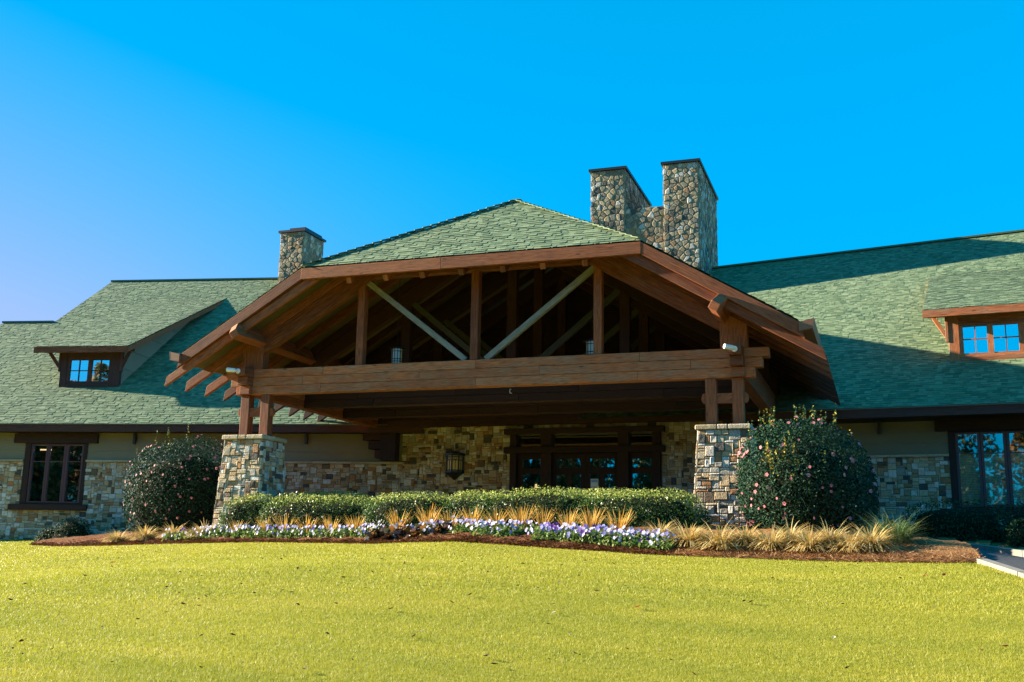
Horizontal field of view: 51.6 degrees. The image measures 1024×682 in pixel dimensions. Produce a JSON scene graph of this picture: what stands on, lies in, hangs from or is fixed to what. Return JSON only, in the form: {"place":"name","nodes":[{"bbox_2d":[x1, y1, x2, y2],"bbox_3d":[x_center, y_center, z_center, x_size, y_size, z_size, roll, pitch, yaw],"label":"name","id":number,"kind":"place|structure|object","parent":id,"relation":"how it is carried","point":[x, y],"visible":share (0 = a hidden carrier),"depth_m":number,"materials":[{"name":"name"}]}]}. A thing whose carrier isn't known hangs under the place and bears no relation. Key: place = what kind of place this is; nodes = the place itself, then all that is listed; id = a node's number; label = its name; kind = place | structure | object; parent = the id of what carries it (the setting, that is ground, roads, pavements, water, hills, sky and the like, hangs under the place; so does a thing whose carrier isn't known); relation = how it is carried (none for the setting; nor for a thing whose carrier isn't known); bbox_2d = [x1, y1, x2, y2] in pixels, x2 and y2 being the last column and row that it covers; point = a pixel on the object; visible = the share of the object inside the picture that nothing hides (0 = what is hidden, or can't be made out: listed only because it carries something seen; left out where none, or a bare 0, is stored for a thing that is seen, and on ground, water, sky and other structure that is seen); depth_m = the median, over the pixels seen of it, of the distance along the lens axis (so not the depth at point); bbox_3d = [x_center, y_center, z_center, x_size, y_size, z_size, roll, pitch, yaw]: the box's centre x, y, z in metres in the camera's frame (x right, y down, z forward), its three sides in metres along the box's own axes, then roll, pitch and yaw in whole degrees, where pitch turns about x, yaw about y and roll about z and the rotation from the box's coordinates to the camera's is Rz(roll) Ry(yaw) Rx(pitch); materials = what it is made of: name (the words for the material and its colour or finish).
{"place":"outdoors","nodes":[
{"label":"outdoors","id":0,"kind":"place"},
{"bbox_2d":[0,540,1023,681],"bbox_3d":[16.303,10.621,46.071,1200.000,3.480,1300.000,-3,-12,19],"label":"lawn","id":1,"kind":"structure","parent":0,"point":[833,653],"depth_m":10.11,"materials":[{"name":"plant"}]},
{"bbox_2d":[34,527,55,541],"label":"shrub","id":2,"kind":"object","parent":1,"relation":"on","point":[41,536],"visible":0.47,"depth_m":31.70,"materials":[{"name":"green plant"}]},
{"bbox_2d":[28,524,984,562],"bbox_3d":[-2.277,4.586,24.978,25.624,0.818,8.602,-6,-13,30],"label":"mulch bed","id":3,"kind":"object","parent":1,"relation":"on","point":[947,542],"visible":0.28,"depth_m":18.50,"materials":[{"name":"brown plant"}]},
{"bbox_2d":[46,516,94,538],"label":"shrub","id":4,"kind":"object","parent":3,"relation":"on","point":[73,528],"visible":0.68,"depth_m":31.56,"materials":[{"name":"green plant"}]},
{"bbox_2d":[98,527,130,541],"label":"grass tuft","id":5,"kind":"object","parent":3,"relation":"on","point":[118,537],"visible":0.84,"depth_m":26.77,"materials":[{"name":"plant"}]},
{"bbox_2d":[124,523,160,540],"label":"grass tuft","id":6,"kind":"object","parent":3,"relation":"on","point":[144,533],"visible":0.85,"depth_m":26.04,"materials":[{"name":"plant"}]},
{"bbox_2d":[161,528,177,540],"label":"pansy plant","id":7,"kind":"object","parent":3,"relation":"on","point":[164,535],"visible":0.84,"depth_m":25.11,"materials":[{"name":"green plant"}]},
{"bbox_2d":[122,424,222,532],"bbox_3d":[-8.777,3.681,28.151,3.031,2.918,2.710,-3,-12,19],"label":"camellia bush","id":8,"kind":"object","parent":3,"relation":"on","point":[180,491],"visible":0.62,"depth_m":27.22,"materials":[{"name":"green plant"}]},
{"bbox_2d":[156,522,190,537],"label":"grass tuft","id":9,"kind":"object","parent":3,"relation":"on","point":[172,529],"visible":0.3,"depth_m":25.45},
{"bbox_2d":[171,527,187,539],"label":"pansy plant","id":10,"kind":"object","parent":3,"relation":"on","point":[180,532],"visible":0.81,"depth_m":24.84,"materials":[{"name":"green plant"}]},
{"bbox_2d":[184,517,216,536],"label":"grass tuft","id":11,"kind":"object","parent":3,"relation":"on","point":[199,528],"visible":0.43,"depth_m":24.39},
{"bbox_2d":[209,526,225,537],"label":"pansy plant","id":12,"kind":"object","parent":3,"relation":"on","point":[215,532],"visible":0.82,"depth_m":23.89,"materials":[{"name":"green plant"}]},
{"bbox_2d":[240,525,254,537],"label":"pansy plant","id":13,"kind":"object","parent":3,"relation":"on","point":[246,534],"visible":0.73,"depth_m":23.17,"materials":[{"name":"green plant"}]},
{"bbox_2d":[216,491,282,534],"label":"clipped shrub","id":14,"kind":"object","parent":3,"relation":"on","point":[249,513],"visible":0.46,"depth_m":23.91,"materials":[{"name":"green plant"}]},
{"bbox_2d":[248,525,262,538],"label":"pansy plant","id":15,"kind":"object","parent":3,"relation":"on","point":[255,533],"visible":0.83,"depth_m":22.97,"materials":[{"name":"green plant"}]},
{"bbox_2d":[256,524,270,537],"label":"pansy plant","id":16,"kind":"object","parent":3,"relation":"on","point":[263,534],"visible":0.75,"depth_m":22.82,"materials":[{"name":"green plant"}]},
{"bbox_2d":[256,516,272,532],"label":"grass tuft","id":17,"kind":"object","parent":3,"relation":"on","point":[263,526],"visible":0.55,"depth_m":23.12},
{"bbox_2d":[266,524,280,537],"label":"pansy plant","id":18,"kind":"object","parent":3,"relation":"on","point":[273,531],"visible":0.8,"depth_m":22.67,"materials":[{"name":"green plant"}]},
{"bbox_2d":[275,525,289,537],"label":"pansy plant","id":19,"kind":"object","parent":3,"relation":"on","point":[281,532],"visible":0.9,"depth_m":22.50,"materials":[{"name":"green plant"}]},
{"bbox_2d":[270,513,297,529],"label":"grass tuft","id":20,"kind":"object","parent":3,"relation":"on","point":[284,527],"visible":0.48,"depth_m":22.87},
{"bbox_2d":[284,525,300,537],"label":"pansy plant","id":21,"kind":"object","parent":3,"relation":"on","point":[294,527],"visible":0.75,"depth_m":22.38,"materials":[{"name":"green plant"}]},
{"bbox_2d":[291,525,308,537],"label":"pansy plant","id":22,"kind":"object","parent":3,"relation":"on","point":[298,532],"visible":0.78,"depth_m":22.25,"materials":[{"name":"green plant"}]},
{"bbox_2d":[292,515,318,531],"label":"grass tuft","id":23,"kind":"object","parent":3,"relation":"on","point":[308,524],"visible":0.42,"depth_m":22.57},
{"bbox_2d":[255,492,381,531],"bbox_3d":[-4.253,4.289,23.257,3.307,1.933,1.316,-3,-12,19],"label":"clipped shrub","id":24,"kind":"object","parent":3,"relation":"on","point":[332,512],"visible":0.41,"depth_m":22.96,"materials":[{"name":"green plant"}]},
{"bbox_2d":[311,525,328,537],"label":"pansy plant","id":25,"kind":"object","parent":3,"relation":"on","point":[316,531],"visible":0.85,"depth_m":21.94,"materials":[{"name":"green plant"}]},
{"bbox_2d":[264,490,377,511],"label":"clipped shrub","id":26,"kind":"object","parent":3,"relation":"on","point":[321,493],"visible":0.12,"depth_m":24.28,"materials":[{"name":"green plant"}]},
{"bbox_2d":[316,516,341,532],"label":"grass tuft","id":27,"kind":"object","parent":3,"relation":"on","point":[328,524],"visible":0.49,"depth_m":22.28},
{"bbox_2d":[328,525,344,537],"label":"pansy plant","id":28,"kind":"object","parent":3,"relation":"on","point":[335,533],"visible":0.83,"depth_m":21.68,"materials":[{"name":"green plant"}]},
{"bbox_2d":[337,524,353,537],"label":"pansy plant","id":29,"kind":"object","parent":3,"relation":"on","point":[344,533],"visible":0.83,"depth_m":21.55,"materials":[{"name":"green plant"}]},
{"bbox_2d":[344,514,365,530],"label":"grass tuft","id":30,"kind":"object","parent":3,"relation":"on","point":[357,523],"visible":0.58,"depth_m":21.92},
{"bbox_2d":[348,524,365,537],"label":"pansy plant","id":31,"kind":"object","parent":3,"relation":"on","point":[357,528],"visible":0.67,"depth_m":21.40,"materials":[{"name":"green plant"}]},
{"bbox_2d":[365,523,379,539],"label":"bronze plant","id":32,"kind":"object","parent":3,"relation":"on","point":[369,535],"visible":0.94,"depth_m":20.98,"materials":[{"name":"brown plant"}]},
{"bbox_2d":[374,521,393,535],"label":"bronze plant","id":33,"kind":"object","parent":3,"relation":"on","point":[380,529],"visible":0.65,"depth_m":21.10,"materials":[{"name":"brown plant"}]},
{"bbox_2d":[380,523,405,539],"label":"bronze plant","id":34,"kind":"object","parent":3,"relation":"on","point":[396,531],"visible":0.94,"depth_m":20.71,"materials":[{"name":"brown plant"}]},
{"bbox_2d":[387,508,413,527],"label":"grass tuft","id":35,"kind":"object","parent":3,"relation":"on","point":[394,522],"visible":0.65,"depth_m":21.42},
{"bbox_2d":[361,490,457,528],"bbox_3d":[-2.091,3.948,22.146,2.330,1.606,1.299,-3,-12,19],"label":"clipped shrub","id":36,"kind":"object","parent":3,"relation":"on","point":[401,507],"visible":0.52,"depth_m":21.86,"materials":[{"name":"green plant"}]},
{"bbox_2d":[405,521,425,536],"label":"bronze plant","id":37,"kind":"object","parent":3,"relation":"on","point":[412,531],"visible":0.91,"depth_m":20.50,"materials":[{"name":"brown plant"}]},
{"bbox_2d":[414,503,441,524],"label":"grass tuft","id":38,"kind":"object","parent":3,"relation":"on","point":[424,519],"visible":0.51,"depth_m":21.07,"materials":[{"name":"plant"}]},
{"bbox_2d":[426,520,444,533],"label":"bronze plant","id":39,"kind":"object","parent":3,"relation":"on","point":[433,529],"visible":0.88,"depth_m":20.40,"materials":[{"name":"brown plant"}]},
{"bbox_2d":[437,521,457,530],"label":"bronze plant","id":40,"kind":"object","parent":3,"relation":"on","point":[445,524],"visible":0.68,"depth_m":20.57,"materials":[{"name":"brown plant"}]},
{"bbox_2d":[448,519,465,533],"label":"pansy plant","id":41,"kind":"object","parent":3,"relation":"on","point":[458,526],"visible":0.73,"depth_m":20.25,"materials":[{"name":"green plant"}]},
{"bbox_2d":[459,518,475,531],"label":"pansy plant","id":42,"kind":"object","parent":3,"relation":"on","point":[467,527],"visible":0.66,"depth_m":20.17,"materials":[{"name":"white plant"}]},
{"bbox_2d":[461,507,483,526],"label":"grass tuft","id":43,"kind":"object","parent":3,"relation":"on","point":[472,516],"visible":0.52,"depth_m":20.58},
{"bbox_2d":[440,489,507,524],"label":"clipped shrub","id":44,"kind":"object","parent":3,"relation":"on","point":[465,503],"visible":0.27,"depth_m":21.38,"materials":[{"name":"green plant"}]},
{"bbox_2d":[470,521,488,535],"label":"pansy plant","id":45,"kind":"object","parent":3,"relation":"on","point":[482,529],"visible":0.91,"depth_m":19.68,"materials":[{"name":"green plant"}]},
{"bbox_2d":[482,507,510,525],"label":"grass tuft","id":46,"kind":"object","parent":3,"relation":"on","point":[495,520],"visible":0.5,"depth_m":20.33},
{"bbox_2d":[487,521,506,536],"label":"pansy plant","id":47,"kind":"object","parent":3,"relation":"on","point":[500,529],"visible":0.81,"depth_m":19.53,"materials":[{"name":"green plant"}]},
{"bbox_2d":[496,522,517,536],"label":"pansy plant","id":48,"kind":"object","parent":3,"relation":"on","point":[509,531],"visible":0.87,"depth_m":19.39,"materials":[{"name":"green plant"}]},
{"bbox_2d":[504,505,534,525],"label":"grass tuft","id":49,"kind":"object","parent":3,"relation":"on","point":[521,516],"visible":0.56,"depth_m":20.06,"materials":[{"name":"plant"}]},
{"bbox_2d":[514,519,533,533],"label":"pansy plant","id":50,"kind":"object","parent":3,"relation":"on","point":[521,531],"visible":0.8,"depth_m":19.49,"materials":[{"name":"green plant"}]},
{"bbox_2d":[527,524,547,539],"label":"pansy plant","id":51,"kind":"object","parent":3,"relation":"on","point":[537,533],"visible":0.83,"depth_m":19.00,"materials":[{"name":"green plant"}]},
{"bbox_2d":[469,485,608,526],"bbox_3d":[0.577,3.705,20.899,3.069,1.705,1.516,-3,-12,19],"label":"clipped shrub","id":52,"kind":"object","parent":3,"relation":"on","point":[558,503],"visible":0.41,"depth_m":20.56,"materials":[{"name":"green plant"}]},
{"bbox_2d":[531,507,554,526],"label":"grass tuft","id":53,"kind":"object","parent":3,"relation":"on","point":[543,520],"visible":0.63,"depth_m":19.86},
{"bbox_2d":[539,524,556,539],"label":"pansy plant","id":54,"kind":"object","parent":3,"relation":"on","point":[546,533],"visible":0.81,"depth_m":18.88,"materials":[{"name":"green plant"}]},
{"bbox_2d":[546,525,566,541],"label":"pansy plant","id":55,"kind":"object","parent":3,"relation":"on","point":[555,537],"visible":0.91,"depth_m":18.77,"materials":[{"name":"green plant"}]},
{"bbox_2d":[556,526,575,541],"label":"pansy plant","id":56,"kind":"object","parent":3,"relation":"on","point":[565,535],"visible":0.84,"depth_m":18.68,"materials":[{"name":"green plant"}]},
{"bbox_2d":[554,508,585,527],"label":"grass tuft","id":57,"kind":"object","parent":3,"relation":"on","point":[569,521],"visible":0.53,"depth_m":19.58,"materials":[{"name":"plant"}]},
{"bbox_2d":[565,525,582,541],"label":"pansy plant","id":58,"kind":"object","parent":3,"relation":"on","point":[573,533],"visible":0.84,"depth_m":18.58,"materials":[{"name":"green plant"}]},
{"bbox_2d":[575,527,594,543],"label":"pansy plant","id":59,"kind":"object","parent":3,"relation":"on","point":[583,531],"visible":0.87,"depth_m":18.44,"materials":[{"name":"green plant"}]},
{"bbox_2d":[576,506,607,529],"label":"grass tuft","id":60,"kind":"object","parent":3,"relation":"on","point":[590,521],"visible":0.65,"depth_m":19.29,"materials":[{"name":"plant"}]},
{"bbox_2d":[582,527,603,543],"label":"pansy plant","id":61,"kind":"object","parent":3,"relation":"on","point":[592,536],"visible":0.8,"depth_m":18.39,"materials":[{"name":"green plant"}]},
{"bbox_2d":[594,528,613,544],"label":"pansy plant","id":62,"kind":"object","parent":3,"relation":"on","point":[604,533],"visible":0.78,"depth_m":18.23,"materials":[{"name":"green plant"}]},
{"bbox_2d":[601,528,622,546],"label":"pansy plant","id":63,"kind":"object","parent":3,"relation":"on","point":[612,535],"visible":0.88,"depth_m":18.16,"materials":[{"name":"green plant"}]},
{"bbox_2d":[556,486,669,503],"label":"clipped shrub","id":64,"kind":"object","parent":3,"relation":"on","point":[629,492],"visible":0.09,"depth_m":21.57,"materials":[{"name":"green plant"}]},
{"bbox_2d":[603,507,635,529],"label":"grass tuft","id":65,"kind":"object","parent":3,"relation":"on","point":[621,523],"visible":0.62,"depth_m":18.94,"materials":[{"name":"plant"}]},
{"bbox_2d":[613,528,631,545],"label":"pansy plant","id":66,"kind":"object","parent":3,"relation":"on","point":[623,538],"visible":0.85,"depth_m":18.04,"materials":[{"name":"green plant"}]},
{"bbox_2d":[621,529,641,546],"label":"pansy plant","id":67,"kind":"object","parent":3,"relation":"on","point":[628,542],"visible":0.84,"depth_m":17.94,"materials":[{"name":"green plant"}]},
{"bbox_2d":[629,530,650,547],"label":"pansy plant","id":68,"kind":"object","parent":3,"relation":"on","point":[640,540],"visible":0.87,"depth_m":17.86,"materials":[{"name":"green plant"}]},
{"bbox_2d":[569,487,712,527],"bbox_3d":[2.411,3.577,20.143,2.760,1.594,1.523,-3,-12,19],"label":"clipped shrub","id":69,"kind":"object","parent":3,"relation":"on","point":[662,510],"visible":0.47,"depth_m":19.72,"materials":[{"name":"green plant"}]},
{"bbox_2d":[638,530,659,547],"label":"pansy plant","id":70,"kind":"object","parent":3,"relation":"on","point":[650,537],"visible":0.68,"depth_m":17.77,"materials":[{"name":"green plant"}]},
{"bbox_2d":[646,531,666,549],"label":"pansy plant","id":71,"kind":"object","parent":3,"relation":"on","point":[651,543],"visible":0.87,"depth_m":17.62,"materials":[{"name":"green plant"}]},
{"bbox_2d":[639,520,682,538],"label":"grass tuft","id":72,"kind":"object","parent":3,"relation":"on","point":[662,529],"visible":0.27,"depth_m":18.37,"materials":[{"name":"plant"}]},
{"bbox_2d":[656,532,680,550],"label":"pansy plant","id":73,"kind":"object","parent":3,"relation":"on","point":[666,545],"visible":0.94,"depth_m":17.55,"materials":[{"name":"green plant"}]},
{"bbox_2d":[657,519,714,546],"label":"grass tuft","id":74,"kind":"object","parent":3,"relation":"on","point":[687,538],"visible":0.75,"depth_m":17.61,"materials":[{"name":"plant"}]},
{"bbox_2d":[689,520,748,549],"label":"grass tuft","id":75,"kind":"object","parent":3,"relation":"on","point":[719,540],"visible":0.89,"depth_m":17.20,"materials":[{"name":"plant"}]},
{"bbox_2d":[725,523,768,546],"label":"grass tuft","id":76,"kind":"object","parent":3,"relation":"on","point":[745,533],"visible":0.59,"depth_m":17.32,"materials":[{"name":"plant"}]},
{"bbox_2d":[739,524,796,550],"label":"grass tuft","id":77,"kind":"object","parent":3,"relation":"on","point":[774,542],"visible":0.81,"depth_m":16.91,"materials":[{"name":"plant"}]},
{"bbox_2d":[763,516,808,544],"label":"grass tuft","id":78,"kind":"object","parent":3,"relation":"on","point":[787,533],"visible":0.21,"depth_m":17.25,"materials":[{"name":"plant"}]},
{"bbox_2d":[735,403,879,532],"bbox_3d":[5.431,2.377,19.611,2.591,2.548,2.358,-3,-12,19],"label":"camellia bush","id":79,"kind":"object","parent":3,"relation":"on","point":[810,483],"visible":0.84,"depth_m":18.85,"materials":[{"name":"green plant"}]},
{"bbox_2d":[779,524,840,551],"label":"grass tuft","id":80,"kind":"object","parent":3,"relation":"on","point":[806,542],"visible":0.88,"depth_m":16.60,"materials":[{"name":"plant"}]},
{"bbox_2d":[807,519,852,547],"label":"grass tuft","id":81,"kind":"object","parent":3,"relation":"on","point":[829,532],"visible":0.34,"depth_m":16.80,"materials":[{"name":"plant"}]},
{"bbox_2d":[824,530,875,552],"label":"grass tuft","id":82,"kind":"object","parent":3,"relation":"on","point":[849,540],"visible":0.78,"depth_m":16.32,"materials":[{"name":"plant"}]},
{"bbox_2d":[835,523,913,551],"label":"grass tuft","id":83,"kind":"object","parent":3,"relation":"on","point":[878,542],"visible":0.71,"depth_m":16.30,"materials":[{"name":"plant"}]},
{"bbox_2d":[847,509,924,541],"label":"grass tuft","id":84,"kind":"object","parent":3,"relation":"on","point":[875,519],"visible":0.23,"depth_m":17.37,"materials":[{"name":"plant"}]},
{"bbox_2d":[864,506,943,544],"bbox_3d":[6.146,2.965,16.994,1.567,0.652,1.542,1,-11,1],"label":"grass tuft","id":85,"kind":"object","parent":3,"relation":"on","point":[905,537],"visible":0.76,"depth_m":16.78,"materials":[{"name":"plant"}]},
{"bbox_2d":[0,158,1023,539],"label":"clubhouse","id":86,"kind":"structure","parent":1,"relation":"on","point":[922,342],"depth_m":32.67,"materials":[{"name":"green"}]},
{"bbox_2d":[8,433,98,510],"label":"window","id":87,"kind":"structure","parent":86,"relation":"in","point":[54,467],"depth_m":33.85,"materials":[{"name":"black"}]},
{"bbox_2d":[445,451,464,479],"bbox_3d":[-1.754,3.701,31.492,0.660,0.850,0.310,-3,-12,19],"label":"wall lantern","id":88,"kind":"object","parent":86,"relation":"attached to","point":[454,465],"depth_m":31.45,"materials":[{"name":"black metal"}]},
{"bbox_2d":[164,199,840,529],"bbox_3d":[0.768,1.052,28.615,15.398,8.739,12.310,-3,-12,19],"label":"entrance canopy","id":89,"kind":"object","parent":86,"relation":"attached to","point":[319,337],"visible":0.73,"depth_m":25.15,"materials":[{"name":"brown"}]},
{"bbox_2d":[389,278,404,362],"bbox_3d":[-2.803,-0.685,26.198,0.400,2.702,0.400,-3,-12,19],"label":"hanging lantern","id":90,"kind":"object","parent":89,"relation":"hanging from","point":[397,353],"visible":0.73,"depth_m":25.89,"materials":[{"name":"black metal"}]},
{"bbox_2d":[583,274,592,354],"bbox_3d":[1.865,-0.900,24.596,0.400,2.760,0.400,-3,-12,19],"label":"hanging lantern","id":91,"kind":"object","parent":89,"relation":"hanging from","point":[589,346],"visible":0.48,"depth_m":24.30,"materials":[{"name":"black metal"}]},
{"bbox_2d":[723,344,736,351],"bbox_3d":[4.456,0.134,21.563,0.344,0.134,0.152,8,-14,-33],"label":"floodlight","id":92,"kind":"object","parent":89,"relation":"attached to","point":[730,347],"visible":1,"depth_m":21.50,"materials":[{"name":"white metal"}]},
{"bbox_2d":[552,453,584,496],"bbox_3d":[1.623,4.436,30.392,0.975,2.404,0.148,-3,-12,19],"label":"door","id":93,"kind":"structure","parent":86,"relation":"in","point":[572,470],"depth_m":30.55,"materials":[{"name":"brown wood"}]},
{"bbox_2d":[585,453,617,496],"bbox_3d":[2.566,4.397,30.113,0.979,2.404,0.064,-3,-12,19],"label":"door","id":94,"kind":"structure","parent":86,"relation":"in","point":[589,470],"depth_m":30.25,"materials":[{"name":"brown wood"}]},
{"bbox_2d":[934,417,1023,514],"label":"window","id":95,"kind":"structure","parent":86,"relation":"in","point":[986,456],"depth_m":26.51,"materials":[{"name":"blue"}]},
{"bbox_2d":[963,540,1023,549],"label":"planting soil","id":96,"kind":"structure","parent":1,"relation":"on","point":[988,542],"depth_m":19.73,"materials":[{"name":"brown soil"}]},
{"bbox_2d":[901,498,1010,542],"bbox_3d":[8.783,3.946,20.837,2.141,1.702,1.506,-3,-12,19],"label":"hedge","id":97,"kind":"object","parent":96,"relation":"on","point":[962,525],"visible":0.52,"depth_m":20.45,"materials":[{"name":"green plant"}]},
{"bbox_2d":[993,501,1023,543],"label":"hedge","id":98,"kind":"object","parent":96,"relation":"on","point":[1018,515],"visible":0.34,"depth_m":20.21,"materials":[{"name":"green plant"}]},
{"bbox_2d":[1004,517,1023,547],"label":"hedge","id":99,"kind":"object","parent":96,"relation":"on","point":[1017,536],"visible":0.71,"depth_m":19.32,"materials":[{"name":"green plant"}]},
{"bbox_2d":[0,0,1023,324],"label":"sky","id":100,"kind":"structure","parent":0,"point":[140,139],"materials":[{"name":"blue"}]},
{"bbox_2d":[976,549,1023,569],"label":"driveway","id":101,"kind":"structure","parent":0,"point":[1013,561],"depth_m":15.65,"materials":[{"name":"concrete"}]},
{"bbox_2d":[970,543,1023,556],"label":"kerb","id":102,"kind":"structure","parent":101,"relation":"on","point":[1011,551],"depth_m":17.69,"materials":[{"name":"concrete"}]},
{"bbox_2d":[977,559,1023,578],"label":"kerb","id":103,"kind":"structure","parent":101,"relation":"on","point":[1002,567],"depth_m":14.08,"materials":[{"name":"concrete"}]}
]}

